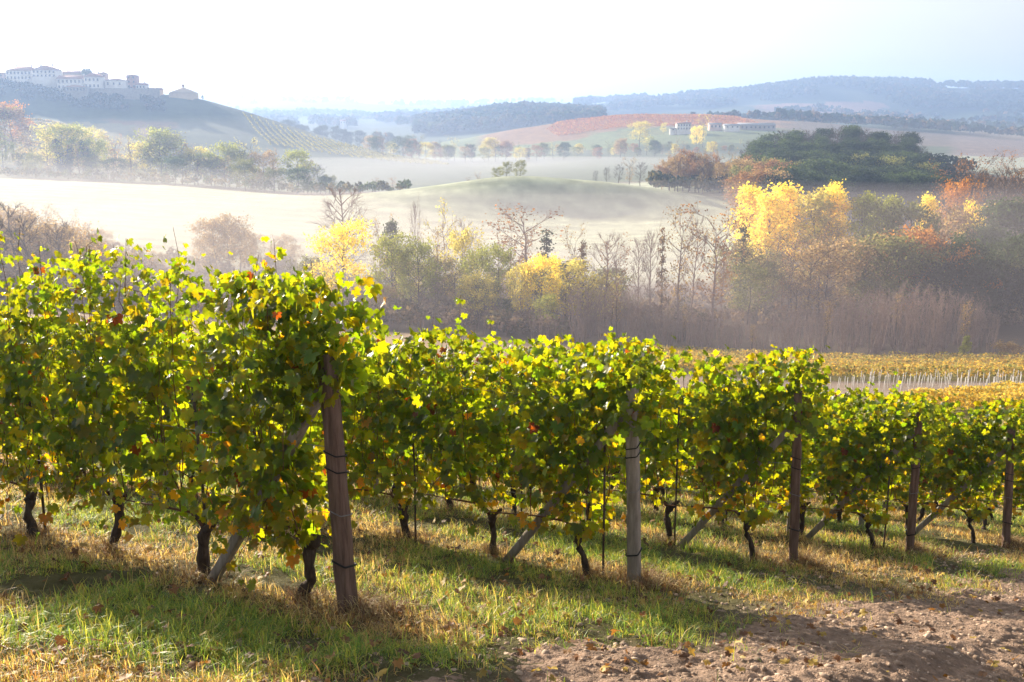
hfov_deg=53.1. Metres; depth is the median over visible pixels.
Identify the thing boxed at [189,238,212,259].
broadleaf tree
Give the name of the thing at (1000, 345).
shrub
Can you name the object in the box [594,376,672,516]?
grapevine
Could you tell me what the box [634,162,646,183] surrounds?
bare tree
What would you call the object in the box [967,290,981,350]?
bare sapling
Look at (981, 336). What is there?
bare sapling
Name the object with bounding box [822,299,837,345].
bare sapling
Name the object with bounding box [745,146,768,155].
wood tree
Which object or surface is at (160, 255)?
broadleaf tree
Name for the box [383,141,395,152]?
broadleaf tree
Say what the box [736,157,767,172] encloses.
broadleaf tree
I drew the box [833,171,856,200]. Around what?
wood tree
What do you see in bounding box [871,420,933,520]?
grapevine
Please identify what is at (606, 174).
bare tree
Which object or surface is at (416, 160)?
vineyard row
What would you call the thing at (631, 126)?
vineyard row
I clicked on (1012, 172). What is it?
thin tree
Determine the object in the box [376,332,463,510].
grapevine
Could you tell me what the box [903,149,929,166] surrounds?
wood tree
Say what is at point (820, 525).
brace pole
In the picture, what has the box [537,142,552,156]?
wood tree
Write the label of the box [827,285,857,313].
broadleaf tree
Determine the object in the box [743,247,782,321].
thin tree
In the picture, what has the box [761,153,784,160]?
wood tree
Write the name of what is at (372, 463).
row post
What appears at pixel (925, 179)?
wood tree
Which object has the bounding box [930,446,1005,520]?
grapevine
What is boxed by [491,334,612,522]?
grapevine
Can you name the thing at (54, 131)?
broadleaf tree
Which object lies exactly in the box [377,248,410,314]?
thin tree
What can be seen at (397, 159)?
vineyard row
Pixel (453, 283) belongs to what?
thin tree
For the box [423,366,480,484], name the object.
grapevine
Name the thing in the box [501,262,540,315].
broadleaf tree
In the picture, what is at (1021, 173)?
thin tree
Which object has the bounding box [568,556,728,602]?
dry grass tuft
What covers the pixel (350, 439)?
grapevine
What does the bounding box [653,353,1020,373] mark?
vineyard row
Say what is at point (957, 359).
vineyard row
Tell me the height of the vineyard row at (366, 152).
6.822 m
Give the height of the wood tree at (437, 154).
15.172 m
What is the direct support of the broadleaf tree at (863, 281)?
on the ground at (138, 210)
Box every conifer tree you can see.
[379,218,412,298]
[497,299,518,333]
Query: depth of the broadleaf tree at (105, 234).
186.38 m
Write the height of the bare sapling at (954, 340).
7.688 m
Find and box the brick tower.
[126,74,139,87]
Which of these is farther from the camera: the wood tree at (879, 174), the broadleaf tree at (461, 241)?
the wood tree at (879, 174)
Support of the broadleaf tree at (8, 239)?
on the ground at (138, 210)
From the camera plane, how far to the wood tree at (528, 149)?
720.85 m
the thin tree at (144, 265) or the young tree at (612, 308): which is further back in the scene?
the thin tree at (144, 265)
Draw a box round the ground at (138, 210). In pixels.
[0,84,1023,681]
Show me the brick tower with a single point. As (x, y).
(133, 79)
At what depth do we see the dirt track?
6.74 m
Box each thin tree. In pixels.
[10,148,23,167]
[18,204,59,245]
[34,138,58,176]
[55,208,80,227]
[63,142,90,178]
[104,132,123,178]
[109,244,135,275]
[116,131,138,171]
[120,142,141,181]
[127,252,158,285]
[131,257,146,277]
[172,142,192,183]
[189,157,205,185]
[215,156,230,187]
[236,138,261,188]
[261,148,282,185]
[300,158,311,193]
[359,213,398,283]
[374,132,389,154]
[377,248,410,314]
[397,251,424,300]
[411,134,426,158]
[417,197,466,296]
[417,217,461,315]
[442,260,468,307]
[446,135,459,160]
[480,202,566,300]
[488,135,499,161]
[492,218,537,297]
[560,222,591,317]
[562,262,588,329]
[575,274,605,329]
[596,233,635,329]
[604,139,613,153]
[622,157,636,184]
[643,138,649,154]
[657,202,709,327]
[670,151,685,191]
[676,194,758,331]
[696,147,713,193]
[698,113,710,146]
[703,214,746,325]
[721,151,736,174]
[738,237,780,320]
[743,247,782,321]
[758,231,795,299]
[771,233,806,306]
[772,230,803,316]
[782,259,816,327]
[793,242,836,321]
[797,233,840,313]
[810,223,850,296]
[929,156,974,242]
[936,184,949,230]
[947,150,994,224]
[962,149,1009,205]
[971,179,1010,225]
[982,175,1003,225]
[990,150,1022,200]
[1000,154,1023,227]
[1006,165,1023,233]
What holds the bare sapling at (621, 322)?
on the ground at (138, 210)
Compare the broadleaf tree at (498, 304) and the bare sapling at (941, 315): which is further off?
the broadleaf tree at (498, 304)
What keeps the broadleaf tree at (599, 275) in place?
on the ground at (138, 210)
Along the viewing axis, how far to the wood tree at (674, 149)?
711.79 m
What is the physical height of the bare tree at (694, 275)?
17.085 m
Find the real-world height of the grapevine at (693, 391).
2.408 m
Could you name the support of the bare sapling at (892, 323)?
on the ground at (138, 210)
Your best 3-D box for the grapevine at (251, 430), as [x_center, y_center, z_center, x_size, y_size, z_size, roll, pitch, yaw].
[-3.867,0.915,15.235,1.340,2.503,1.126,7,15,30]
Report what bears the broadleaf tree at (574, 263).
on the ground at (138, 210)
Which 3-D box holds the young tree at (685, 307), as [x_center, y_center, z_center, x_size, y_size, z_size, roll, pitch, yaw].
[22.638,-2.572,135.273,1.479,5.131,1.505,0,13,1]
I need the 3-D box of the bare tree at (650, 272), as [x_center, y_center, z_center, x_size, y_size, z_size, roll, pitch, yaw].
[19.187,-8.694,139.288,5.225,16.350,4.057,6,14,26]
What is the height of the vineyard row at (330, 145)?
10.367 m
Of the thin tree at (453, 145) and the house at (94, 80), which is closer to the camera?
the thin tree at (453, 145)
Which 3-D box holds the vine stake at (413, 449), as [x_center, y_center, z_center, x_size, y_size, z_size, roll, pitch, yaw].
[-0.969,1.333,10.108,0.041,1.607,0.022,0,13,0]
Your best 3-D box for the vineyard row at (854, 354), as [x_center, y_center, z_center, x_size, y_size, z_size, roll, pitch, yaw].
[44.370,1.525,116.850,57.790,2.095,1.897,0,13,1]
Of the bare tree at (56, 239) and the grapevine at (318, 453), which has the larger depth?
the bare tree at (56, 239)
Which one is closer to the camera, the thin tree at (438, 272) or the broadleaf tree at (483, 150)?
the thin tree at (438, 272)
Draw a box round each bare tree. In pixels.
[0,200,42,275]
[0,215,48,276]
[0,217,13,295]
[33,219,84,279]
[129,246,147,268]
[305,182,380,282]
[312,164,326,193]
[408,194,426,280]
[449,218,479,271]
[585,229,628,325]
[603,167,610,181]
[613,164,623,182]
[627,237,651,319]
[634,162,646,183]
[638,223,668,321]
[676,215,711,327]
[774,129,790,143]
[802,129,817,140]
[825,133,841,143]
[830,127,845,142]
[893,130,903,144]
[930,187,947,218]
[936,175,973,236]
[960,176,990,210]
[965,168,996,204]
[974,164,1004,221]
[980,165,1022,229]
[983,185,1022,233]
[1003,167,1023,232]
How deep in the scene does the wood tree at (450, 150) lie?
708.00 m
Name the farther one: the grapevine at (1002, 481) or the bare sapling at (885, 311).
the bare sapling at (885, 311)
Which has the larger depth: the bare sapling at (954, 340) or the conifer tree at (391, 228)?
the conifer tree at (391, 228)
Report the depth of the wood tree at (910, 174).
285.80 m
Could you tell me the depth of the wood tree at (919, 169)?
311.27 m
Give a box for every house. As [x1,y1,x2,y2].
[0,72,5,78]
[4,65,33,85]
[31,64,62,88]
[56,74,84,92]
[62,69,82,75]
[62,85,89,99]
[83,71,104,87]
[99,72,108,79]
[105,78,127,87]
[135,81,148,87]
[340,120,345,128]
[669,128,676,134]
[676,121,691,134]
[708,123,721,130]
[723,124,740,131]
[737,123,775,130]
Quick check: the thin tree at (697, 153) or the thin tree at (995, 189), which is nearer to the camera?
the thin tree at (995, 189)
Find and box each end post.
[318,354,357,617]
[625,371,642,588]
[788,391,801,567]
[905,412,922,555]
[1001,429,1015,547]
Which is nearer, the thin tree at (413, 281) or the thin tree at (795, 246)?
the thin tree at (413, 281)
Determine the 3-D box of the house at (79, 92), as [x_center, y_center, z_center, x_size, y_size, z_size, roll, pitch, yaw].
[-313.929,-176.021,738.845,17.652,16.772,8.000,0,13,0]
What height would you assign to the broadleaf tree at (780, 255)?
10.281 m
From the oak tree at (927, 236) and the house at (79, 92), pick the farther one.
the house at (79, 92)
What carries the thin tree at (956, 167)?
on the ground at (138, 210)
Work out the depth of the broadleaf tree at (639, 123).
762.35 m
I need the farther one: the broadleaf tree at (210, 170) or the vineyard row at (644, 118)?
the vineyard row at (644, 118)
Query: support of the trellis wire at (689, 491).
attached to the end post at (633, 523)
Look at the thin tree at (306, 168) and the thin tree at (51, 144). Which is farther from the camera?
the thin tree at (51, 144)
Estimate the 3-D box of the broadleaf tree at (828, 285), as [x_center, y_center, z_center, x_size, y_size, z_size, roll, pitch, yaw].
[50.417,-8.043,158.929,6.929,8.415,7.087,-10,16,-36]
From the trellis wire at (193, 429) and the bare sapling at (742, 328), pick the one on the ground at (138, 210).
the bare sapling at (742, 328)
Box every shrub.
[955,335,972,356]
[990,339,1023,356]
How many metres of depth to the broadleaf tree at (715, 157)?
359.11 m
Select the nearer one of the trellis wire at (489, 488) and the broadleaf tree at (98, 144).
the trellis wire at (489, 488)
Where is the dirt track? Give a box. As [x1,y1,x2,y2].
[269,568,1023,681]
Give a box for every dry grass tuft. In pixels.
[1,511,88,542]
[57,532,157,558]
[138,554,257,585]
[160,486,210,501]
[246,574,371,621]
[264,575,462,639]
[287,510,328,528]
[369,488,412,499]
[374,520,444,546]
[421,497,472,511]
[437,536,543,569]
[480,508,535,521]
[509,488,542,497]
[530,553,624,584]
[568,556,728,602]
[641,504,670,516]
[642,529,700,552]
[706,515,741,529]
[721,543,783,565]
[744,543,881,577]
[765,526,813,540]
[854,533,895,551]
[875,536,963,562]
[969,530,1023,552]
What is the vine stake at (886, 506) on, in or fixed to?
on the ground at (138, 210)
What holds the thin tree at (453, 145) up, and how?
on the ground at (138, 210)
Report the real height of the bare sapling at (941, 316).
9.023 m
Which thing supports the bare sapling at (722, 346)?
on the ground at (138, 210)
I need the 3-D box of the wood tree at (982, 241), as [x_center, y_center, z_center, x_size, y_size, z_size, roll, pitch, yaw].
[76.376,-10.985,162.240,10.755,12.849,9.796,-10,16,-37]
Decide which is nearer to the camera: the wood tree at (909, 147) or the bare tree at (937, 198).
the bare tree at (937, 198)
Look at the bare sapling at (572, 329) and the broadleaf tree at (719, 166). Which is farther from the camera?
the broadleaf tree at (719, 166)
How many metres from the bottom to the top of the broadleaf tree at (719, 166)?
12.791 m
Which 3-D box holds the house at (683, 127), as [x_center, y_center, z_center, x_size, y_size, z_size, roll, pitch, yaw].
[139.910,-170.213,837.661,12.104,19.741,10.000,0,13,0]
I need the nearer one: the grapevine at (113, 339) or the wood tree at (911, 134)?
the grapevine at (113, 339)
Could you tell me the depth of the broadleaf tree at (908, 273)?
142.45 m
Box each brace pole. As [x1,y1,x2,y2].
[203,385,320,584]
[502,417,622,561]
[676,425,790,547]
[803,434,913,541]
[915,448,1006,533]
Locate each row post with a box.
[155,345,170,490]
[369,429,377,497]
[786,474,790,535]
[858,421,870,527]
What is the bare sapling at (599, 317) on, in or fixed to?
on the ground at (138, 210)
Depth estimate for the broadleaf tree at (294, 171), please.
398.08 m
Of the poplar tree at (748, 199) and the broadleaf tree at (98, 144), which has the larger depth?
the broadleaf tree at (98, 144)
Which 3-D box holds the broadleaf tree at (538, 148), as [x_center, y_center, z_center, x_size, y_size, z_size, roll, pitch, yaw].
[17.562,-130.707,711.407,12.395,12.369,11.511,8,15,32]
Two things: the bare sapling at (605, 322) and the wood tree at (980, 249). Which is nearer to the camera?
the bare sapling at (605, 322)
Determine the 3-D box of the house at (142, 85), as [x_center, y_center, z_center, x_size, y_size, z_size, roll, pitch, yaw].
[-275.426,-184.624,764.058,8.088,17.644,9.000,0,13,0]
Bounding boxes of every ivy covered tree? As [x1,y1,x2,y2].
[533,229,556,294]
[575,239,588,324]
[651,227,670,327]
[731,225,752,306]
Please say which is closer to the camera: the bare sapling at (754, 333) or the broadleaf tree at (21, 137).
the bare sapling at (754, 333)
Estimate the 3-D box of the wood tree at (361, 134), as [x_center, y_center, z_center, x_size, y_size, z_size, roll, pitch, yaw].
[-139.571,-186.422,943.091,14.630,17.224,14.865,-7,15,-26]
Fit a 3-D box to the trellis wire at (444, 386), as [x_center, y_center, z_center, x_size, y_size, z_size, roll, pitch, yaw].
[-5.220,0.191,12.650,15.000,1.221,0.004,8,15,32]
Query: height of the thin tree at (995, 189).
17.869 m
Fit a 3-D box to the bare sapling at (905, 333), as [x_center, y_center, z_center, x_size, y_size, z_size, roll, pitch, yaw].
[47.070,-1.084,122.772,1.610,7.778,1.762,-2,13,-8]
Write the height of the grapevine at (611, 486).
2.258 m
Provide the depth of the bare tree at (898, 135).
392.34 m
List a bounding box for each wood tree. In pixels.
[79,68,92,74]
[280,118,296,126]
[295,124,305,129]
[300,125,311,132]
[312,128,322,135]
[314,125,329,137]
[327,125,342,140]
[336,129,351,142]
[344,131,356,143]
[353,129,366,145]
[367,135,385,152]
[371,131,383,143]
[381,132,395,146]
[402,138,421,157]
[426,141,443,159]
[441,144,455,161]
[464,144,476,160]
[477,136,498,160]
[498,140,512,159]
[521,147,530,159]
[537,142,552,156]
[555,141,572,157]
[574,143,584,154]
[590,146,602,158]
[614,137,631,156]
[633,147,642,155]
[647,140,662,156]
[670,144,678,153]
[707,141,718,150]
[728,144,733,151]
[728,150,758,165]
[733,152,777,172]
[742,139,776,154]
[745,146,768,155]
[746,131,778,150]
[754,145,790,157]
[755,173,808,215]
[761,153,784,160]
[764,163,804,195]
[772,175,816,220]
[773,128,808,148]
[776,136,806,153]
[777,132,806,148]
[777,151,807,162]
[778,163,812,174]
[797,156,837,172]
[797,168,831,223]
[800,164,833,176]
[805,159,840,174]
[805,170,845,193]
[808,127,840,144]
[814,139,850,155]
[817,175,858,217]
[818,157,860,186]
[828,164,878,222]
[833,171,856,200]
[834,125,867,140]
[836,127,864,143]
[847,148,870,156]
[848,176,890,210]
[852,137,875,151]
[853,152,893,168]
[857,168,885,201]
[859,177,903,210]
[862,137,887,150]
[862,144,890,156]
[864,130,893,141]
[869,154,890,158]
[873,137,892,146]
[874,148,899,157]
[881,171,917,203]
[883,153,916,167]
[883,166,917,200]
[884,169,935,223]
[889,151,919,165]
[895,131,924,150]
[895,141,921,153]
[895,149,919,165]
[898,137,919,150]
[901,173,944,207]
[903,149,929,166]
[904,257,956,324]
[910,166,929,174]
[912,151,937,164]
[918,167,946,176]
[918,174,959,217]
[927,258,978,322]
[929,227,1006,325]
[941,240,977,305]
[950,260,1005,329]
[960,223,1003,247]
[968,192,1023,240]
[975,231,1017,254]
[979,277,1013,306]
[987,230,1023,312]
[988,203,1023,244]
[995,248,1017,316]
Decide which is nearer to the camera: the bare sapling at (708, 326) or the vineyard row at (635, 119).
the bare sapling at (708, 326)
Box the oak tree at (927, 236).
[859,221,1002,324]
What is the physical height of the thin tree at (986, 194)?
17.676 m
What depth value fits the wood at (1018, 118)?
1785.98 m
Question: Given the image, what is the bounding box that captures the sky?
[0,0,1023,103]
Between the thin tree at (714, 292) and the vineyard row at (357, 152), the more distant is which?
the vineyard row at (357, 152)
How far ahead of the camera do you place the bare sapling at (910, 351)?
126.31 m
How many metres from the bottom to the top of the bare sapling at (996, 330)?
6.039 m
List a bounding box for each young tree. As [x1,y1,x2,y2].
[606,295,615,326]
[612,291,623,339]
[680,303,687,334]
[682,310,688,338]
[749,324,755,348]
[821,301,833,347]
[821,305,834,349]
[890,294,905,344]
[891,293,903,339]
[958,301,975,349]
[958,306,969,341]
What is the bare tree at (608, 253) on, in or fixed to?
on the ground at (138, 210)
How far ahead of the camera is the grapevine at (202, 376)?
15.73 m
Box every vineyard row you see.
[17,144,123,155]
[17,149,126,159]
[18,150,140,162]
[19,147,126,157]
[20,142,116,153]
[30,118,70,125]
[32,120,74,127]
[242,112,271,144]
[250,114,279,145]
[258,117,287,146]
[264,119,293,147]
[272,121,300,148]
[279,125,307,149]
[287,127,316,150]
[294,130,322,151]
[301,132,330,153]
[309,134,338,154]
[316,135,345,154]
[323,137,353,156]
[330,139,360,157]
[338,141,367,157]
[344,142,374,158]
[352,144,381,159]
[359,146,388,160]
[368,148,396,160]
[374,150,405,162]
[381,151,410,162]
[388,152,419,163]
[397,155,425,163]
[404,156,432,163]
[547,117,749,129]
[548,116,747,128]
[549,118,750,130]
[550,116,741,126]
[550,119,753,131]
[551,115,740,125]
[551,120,754,131]
[552,114,740,124]
[552,120,756,132]
[553,121,757,132]
[555,122,739,133]
[556,113,733,122]
[556,122,743,134]
[557,114,738,122]
[557,122,736,135]
[558,114,734,122]
[650,346,1023,364]
[650,347,1022,364]
[650,352,1023,364]
[651,352,1023,369]
[653,344,1022,361]
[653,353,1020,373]
[655,344,1023,360]
[655,356,1023,376]
[656,355,1023,374]
[656,355,1023,377]
[662,347,1023,361]
[679,353,1020,366]
[679,356,1022,371]
[899,387,1023,409]
[906,386,1023,405]
[932,385,1023,401]
[965,386,1012,400]
[984,385,1016,391]
[987,382,1023,387]
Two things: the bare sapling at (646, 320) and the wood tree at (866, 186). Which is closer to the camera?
the bare sapling at (646, 320)
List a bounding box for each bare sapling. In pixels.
[529,309,535,338]
[537,309,543,334]
[567,293,578,336]
[568,284,582,341]
[575,284,590,336]
[585,288,598,337]
[590,283,604,334]
[592,287,602,330]
[596,288,609,339]
[597,292,606,340]
[601,303,608,340]
[606,287,619,332]
[617,305,625,338]
[619,290,626,336]
[622,291,629,335]
[622,297,634,341]
[624,292,640,341]
[626,289,639,341]
[632,299,642,339]
[632,305,637,336]
[638,300,647,341]
[644,303,651,338]
[647,304,654,338]
[651,301,658,338]
[655,306,663,343]
[656,304,658,337]
[661,305,670,342]
[661,309,669,348]
[666,301,673,345]
[667,303,675,343]
[674,308,681,342]
[680,312,685,341]
[683,305,697,345]
[686,304,693,337]
[688,313,696,346]
[692,315,700,346]
[704,309,712,346]
[706,309,713,342]
[708,310,715,344]
[714,312,726,349]
[720,315,727,349]
[725,316,734,349]
[732,307,741,348]
[736,310,744,345]
[748,309,759,352]
[768,309,776,344]
[780,304,789,350]
[787,309,798,355]
[791,308,801,346]
[792,309,798,345]
[795,319,801,348]
[812,298,825,352]
[820,297,833,351]
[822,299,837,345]
[831,306,847,353]
[844,300,855,352]
[846,301,859,349]
[870,290,887,353]
[871,295,886,354]
[874,287,889,344]
[876,282,889,351]
[876,307,887,355]
[880,298,891,349]
[888,295,899,345]
[890,291,906,347]
[896,281,906,355]
[898,283,918,353]
[900,297,908,342]
[900,300,914,355]
[903,294,921,357]
[909,289,920,352]
[912,282,927,351]
[912,291,922,348]
[913,290,926,338]
[927,292,942,354]
[930,294,943,353]
[934,292,949,348]
[938,283,952,347]
[939,300,953,350]
[940,285,956,348]
[953,293,966,344]
[954,296,971,355]
[957,293,967,340]
[966,310,977,352]
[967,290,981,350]
[978,297,991,346]
[981,321,992,356]
[984,312,992,342]
[988,310,1000,350]
[991,318,1000,353]
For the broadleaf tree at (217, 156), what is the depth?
441.13 m
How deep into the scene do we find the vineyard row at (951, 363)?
102.56 m
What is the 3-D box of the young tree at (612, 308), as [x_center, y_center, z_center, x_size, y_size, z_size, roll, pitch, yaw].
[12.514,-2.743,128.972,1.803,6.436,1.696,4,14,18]
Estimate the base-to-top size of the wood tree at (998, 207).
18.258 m
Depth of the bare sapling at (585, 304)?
128.60 m
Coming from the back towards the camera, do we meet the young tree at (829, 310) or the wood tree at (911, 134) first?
the wood tree at (911, 134)
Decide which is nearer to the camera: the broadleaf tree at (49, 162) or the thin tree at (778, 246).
the thin tree at (778, 246)
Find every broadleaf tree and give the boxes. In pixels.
[0,99,35,158]
[0,105,35,159]
[0,106,16,146]
[0,139,23,169]
[0,206,45,256]
[0,208,15,248]
[0,211,60,271]
[0,216,16,253]
[0,222,80,277]
[15,151,38,169]
[21,153,46,171]
[26,222,109,280]
[29,121,84,168]
[32,122,96,175]
[36,220,98,268]
[40,152,54,168]
[61,237,119,286]
[66,150,94,172]
[75,125,114,154]
[75,134,110,176]
[79,153,102,178]
[85,227,115,244]
[95,157,128,180]
[99,250,142,288]
[117,160,139,174]
[118,142,166,181]
[131,125,186,182]
[133,160,150,175]
[139,130,186,182]
[142,158,164,181]
[145,250,165,267]
[157,156,193,184]
[169,153,203,184]
[181,146,212,176]
[184,216,244,269]
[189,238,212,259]
[192,150,225,185]
[193,159,219,184]
[195,140,250,184]
[198,157,224,185]
[204,211,254,266]
[218,149,254,187]
[220,223,261,271]
[221,165,250,187]
[225,157,261,190]
[238,232,271,264]
[246,147,277,179]
[261,167,287,191]
[267,240,285,257]
[269,233,298,263]
[275,147,324,192]
[278,166,314,193]
[283,254,339,285]
[286,164,319,192]
[287,244,304,259]
[301,215,374,297]
[313,274,340,290]
[317,176,335,193]
[319,174,338,193]
[356,273,387,294]
[361,134,373,149]
[363,225,419,300]
[370,283,402,302]
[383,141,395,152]
[383,258,439,297]
[389,135,415,157]
[389,236,446,318]
[404,254,460,301]
[419,141,435,157]
[432,222,488,297]
[450,269,499,325]
[453,243,504,319]
[458,145,473,158]
[467,274,506,308]
[474,241,519,307]
[477,147,491,161]
[485,271,515,298]
[491,167,502,177]
[492,145,503,158]
[500,160,513,175]
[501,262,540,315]
[507,276,558,309]
[508,252,564,329]
[510,160,526,175]
[512,147,526,160]
[529,257,585,309]
[529,292,558,336]
[530,145,544,160]
[531,261,589,314]
[535,255,600,316]
[572,147,583,155]
[576,272,626,322]
[587,264,638,309]
[626,120,653,146]
[629,143,637,152]
[654,164,668,185]
[659,158,683,190]
[660,122,667,133]
[667,156,685,190]
[670,152,693,191]
[674,146,706,191]
[683,152,711,188]
[686,159,713,192]
[689,125,703,144]
[701,152,720,174]
[703,239,769,301]
[706,141,716,153]
[710,163,730,175]
[711,161,734,194]
[721,166,790,209]
[722,172,764,218]
[724,162,756,198]
[725,260,779,324]
[726,156,757,188]
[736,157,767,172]
[742,166,795,192]
[745,249,803,298]
[747,257,795,311]
[750,158,796,172]
[754,157,790,169]
[783,233,875,325]
[812,265,858,298]
[822,229,900,322]
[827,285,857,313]
[832,276,880,321]
[840,151,889,165]
[846,229,939,322]
[868,227,954,323]
[870,154,908,168]
[880,197,946,240]
[882,250,937,313]
[908,159,945,173]
[924,202,995,248]
[933,174,990,242]
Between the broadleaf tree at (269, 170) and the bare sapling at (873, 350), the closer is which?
the bare sapling at (873, 350)
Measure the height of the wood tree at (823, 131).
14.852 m
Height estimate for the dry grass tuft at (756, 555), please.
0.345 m
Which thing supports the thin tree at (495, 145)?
on the ground at (138, 210)
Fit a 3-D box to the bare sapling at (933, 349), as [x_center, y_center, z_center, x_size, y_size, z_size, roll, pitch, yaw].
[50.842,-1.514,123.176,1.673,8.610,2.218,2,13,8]
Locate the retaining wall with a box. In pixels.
[90,88,159,100]
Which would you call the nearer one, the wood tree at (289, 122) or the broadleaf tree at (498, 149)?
the broadleaf tree at (498, 149)
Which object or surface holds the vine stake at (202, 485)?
on the ground at (138, 210)
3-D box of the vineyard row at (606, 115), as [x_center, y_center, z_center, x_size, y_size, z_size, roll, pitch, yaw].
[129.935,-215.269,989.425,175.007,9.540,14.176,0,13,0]
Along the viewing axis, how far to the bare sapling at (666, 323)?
127.24 m
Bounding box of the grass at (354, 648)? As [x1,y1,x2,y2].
[0,414,1023,681]
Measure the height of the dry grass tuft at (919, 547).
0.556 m
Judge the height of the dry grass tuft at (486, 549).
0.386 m
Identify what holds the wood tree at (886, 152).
on the ground at (138, 210)
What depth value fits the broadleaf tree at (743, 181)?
285.29 m
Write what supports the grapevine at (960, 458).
on the ground at (138, 210)
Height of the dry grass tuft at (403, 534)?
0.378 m
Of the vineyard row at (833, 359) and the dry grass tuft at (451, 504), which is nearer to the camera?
the dry grass tuft at (451, 504)
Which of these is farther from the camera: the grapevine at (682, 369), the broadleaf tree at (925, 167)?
the broadleaf tree at (925, 167)
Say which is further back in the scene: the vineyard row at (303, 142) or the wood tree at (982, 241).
the vineyard row at (303, 142)
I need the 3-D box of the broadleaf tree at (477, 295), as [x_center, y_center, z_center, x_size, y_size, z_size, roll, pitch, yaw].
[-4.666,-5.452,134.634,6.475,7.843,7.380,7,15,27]
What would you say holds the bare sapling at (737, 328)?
on the ground at (138, 210)
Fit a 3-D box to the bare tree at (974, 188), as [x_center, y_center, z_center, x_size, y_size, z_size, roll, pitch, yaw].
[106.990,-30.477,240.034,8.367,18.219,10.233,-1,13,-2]
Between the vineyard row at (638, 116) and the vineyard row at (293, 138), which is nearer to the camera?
the vineyard row at (293, 138)
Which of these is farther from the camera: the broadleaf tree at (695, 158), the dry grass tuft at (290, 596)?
the broadleaf tree at (695, 158)
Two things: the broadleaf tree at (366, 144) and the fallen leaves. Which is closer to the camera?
the fallen leaves
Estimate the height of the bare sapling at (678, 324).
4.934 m
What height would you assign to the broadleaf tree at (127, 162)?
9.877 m
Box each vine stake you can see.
[28,401,46,535]
[191,387,210,574]
[410,397,416,539]
[602,425,605,575]
[674,407,679,545]
[883,448,891,549]
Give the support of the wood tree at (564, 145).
on the ground at (138, 210)
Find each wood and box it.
[0,78,165,110]
[202,94,601,107]
[230,105,477,126]
[411,100,607,133]
[572,75,1023,110]
[690,107,1023,136]
[774,102,1023,127]
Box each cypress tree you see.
[51,138,65,171]
[63,144,74,175]
[77,139,94,176]
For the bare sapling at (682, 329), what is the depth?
130.93 m
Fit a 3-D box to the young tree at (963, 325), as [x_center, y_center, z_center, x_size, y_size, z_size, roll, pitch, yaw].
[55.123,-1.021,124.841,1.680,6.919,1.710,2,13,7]
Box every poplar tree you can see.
[722,181,773,277]
[737,188,798,291]
[759,180,809,295]
[785,187,850,293]
[801,182,854,297]
[823,179,855,282]
[841,190,885,277]
[865,194,887,270]
[871,192,908,267]
[913,191,943,237]
[957,200,985,239]
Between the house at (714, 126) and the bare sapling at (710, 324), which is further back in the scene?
the house at (714, 126)
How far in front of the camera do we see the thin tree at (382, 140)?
693.37 m
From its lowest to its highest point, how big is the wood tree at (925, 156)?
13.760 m
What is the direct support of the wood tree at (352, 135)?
on the ground at (138, 210)
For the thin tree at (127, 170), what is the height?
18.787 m
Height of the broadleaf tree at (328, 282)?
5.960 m
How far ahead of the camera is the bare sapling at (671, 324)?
128.59 m
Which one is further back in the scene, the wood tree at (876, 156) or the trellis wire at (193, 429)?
the wood tree at (876, 156)
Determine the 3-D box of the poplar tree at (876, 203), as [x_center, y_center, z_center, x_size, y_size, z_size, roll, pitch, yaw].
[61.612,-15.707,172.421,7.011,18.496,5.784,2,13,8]
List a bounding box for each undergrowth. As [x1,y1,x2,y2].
[0,167,411,193]
[0,237,359,318]
[208,256,1023,335]
[645,148,977,222]
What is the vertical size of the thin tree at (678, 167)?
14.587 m
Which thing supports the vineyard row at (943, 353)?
on the ground at (138, 210)
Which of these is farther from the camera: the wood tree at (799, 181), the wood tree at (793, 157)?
the wood tree at (793, 157)
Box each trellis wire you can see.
[0,453,328,512]
[13,405,343,448]
[25,347,235,364]
[50,353,613,400]
[57,424,623,507]
[318,422,621,457]
[344,445,790,504]
[619,467,906,502]
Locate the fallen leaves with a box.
[0,425,1023,681]
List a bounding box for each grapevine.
[0,228,167,552]
[0,253,70,538]
[0,318,35,468]
[11,315,95,472]
[34,228,240,583]
[43,316,163,486]
[92,317,207,498]
[145,315,197,452]
[162,311,261,483]
[171,333,233,473]
[175,236,401,604]
[209,324,271,436]
[232,333,357,492]
[305,318,430,538]
[318,336,403,499]
[373,295,523,555]
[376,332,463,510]
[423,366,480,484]
[425,319,533,512]
[469,348,531,495]
[489,333,678,575]
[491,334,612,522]
[578,326,693,545]
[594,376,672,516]
[600,464,620,488]
[607,405,664,496]
[641,359,736,527]
[664,344,832,562]
[664,368,723,498]
[717,382,823,535]
[722,385,787,515]
[776,385,862,522]
[800,385,943,549]
[807,426,857,511]
[832,369,938,533]
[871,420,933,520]
[893,451,946,508]
[917,392,1023,542]
[918,413,1004,529]
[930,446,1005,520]
[988,435,1023,520]
[993,444,1023,509]
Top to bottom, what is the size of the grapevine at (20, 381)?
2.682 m
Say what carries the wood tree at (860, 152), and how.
on the ground at (138, 210)
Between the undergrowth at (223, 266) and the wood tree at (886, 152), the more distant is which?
the wood tree at (886, 152)
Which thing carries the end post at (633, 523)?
on the ground at (138, 210)
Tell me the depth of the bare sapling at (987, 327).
133.78 m
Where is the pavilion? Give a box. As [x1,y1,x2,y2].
[169,84,198,99]
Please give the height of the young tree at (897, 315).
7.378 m
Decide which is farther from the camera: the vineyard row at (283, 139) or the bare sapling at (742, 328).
the vineyard row at (283, 139)

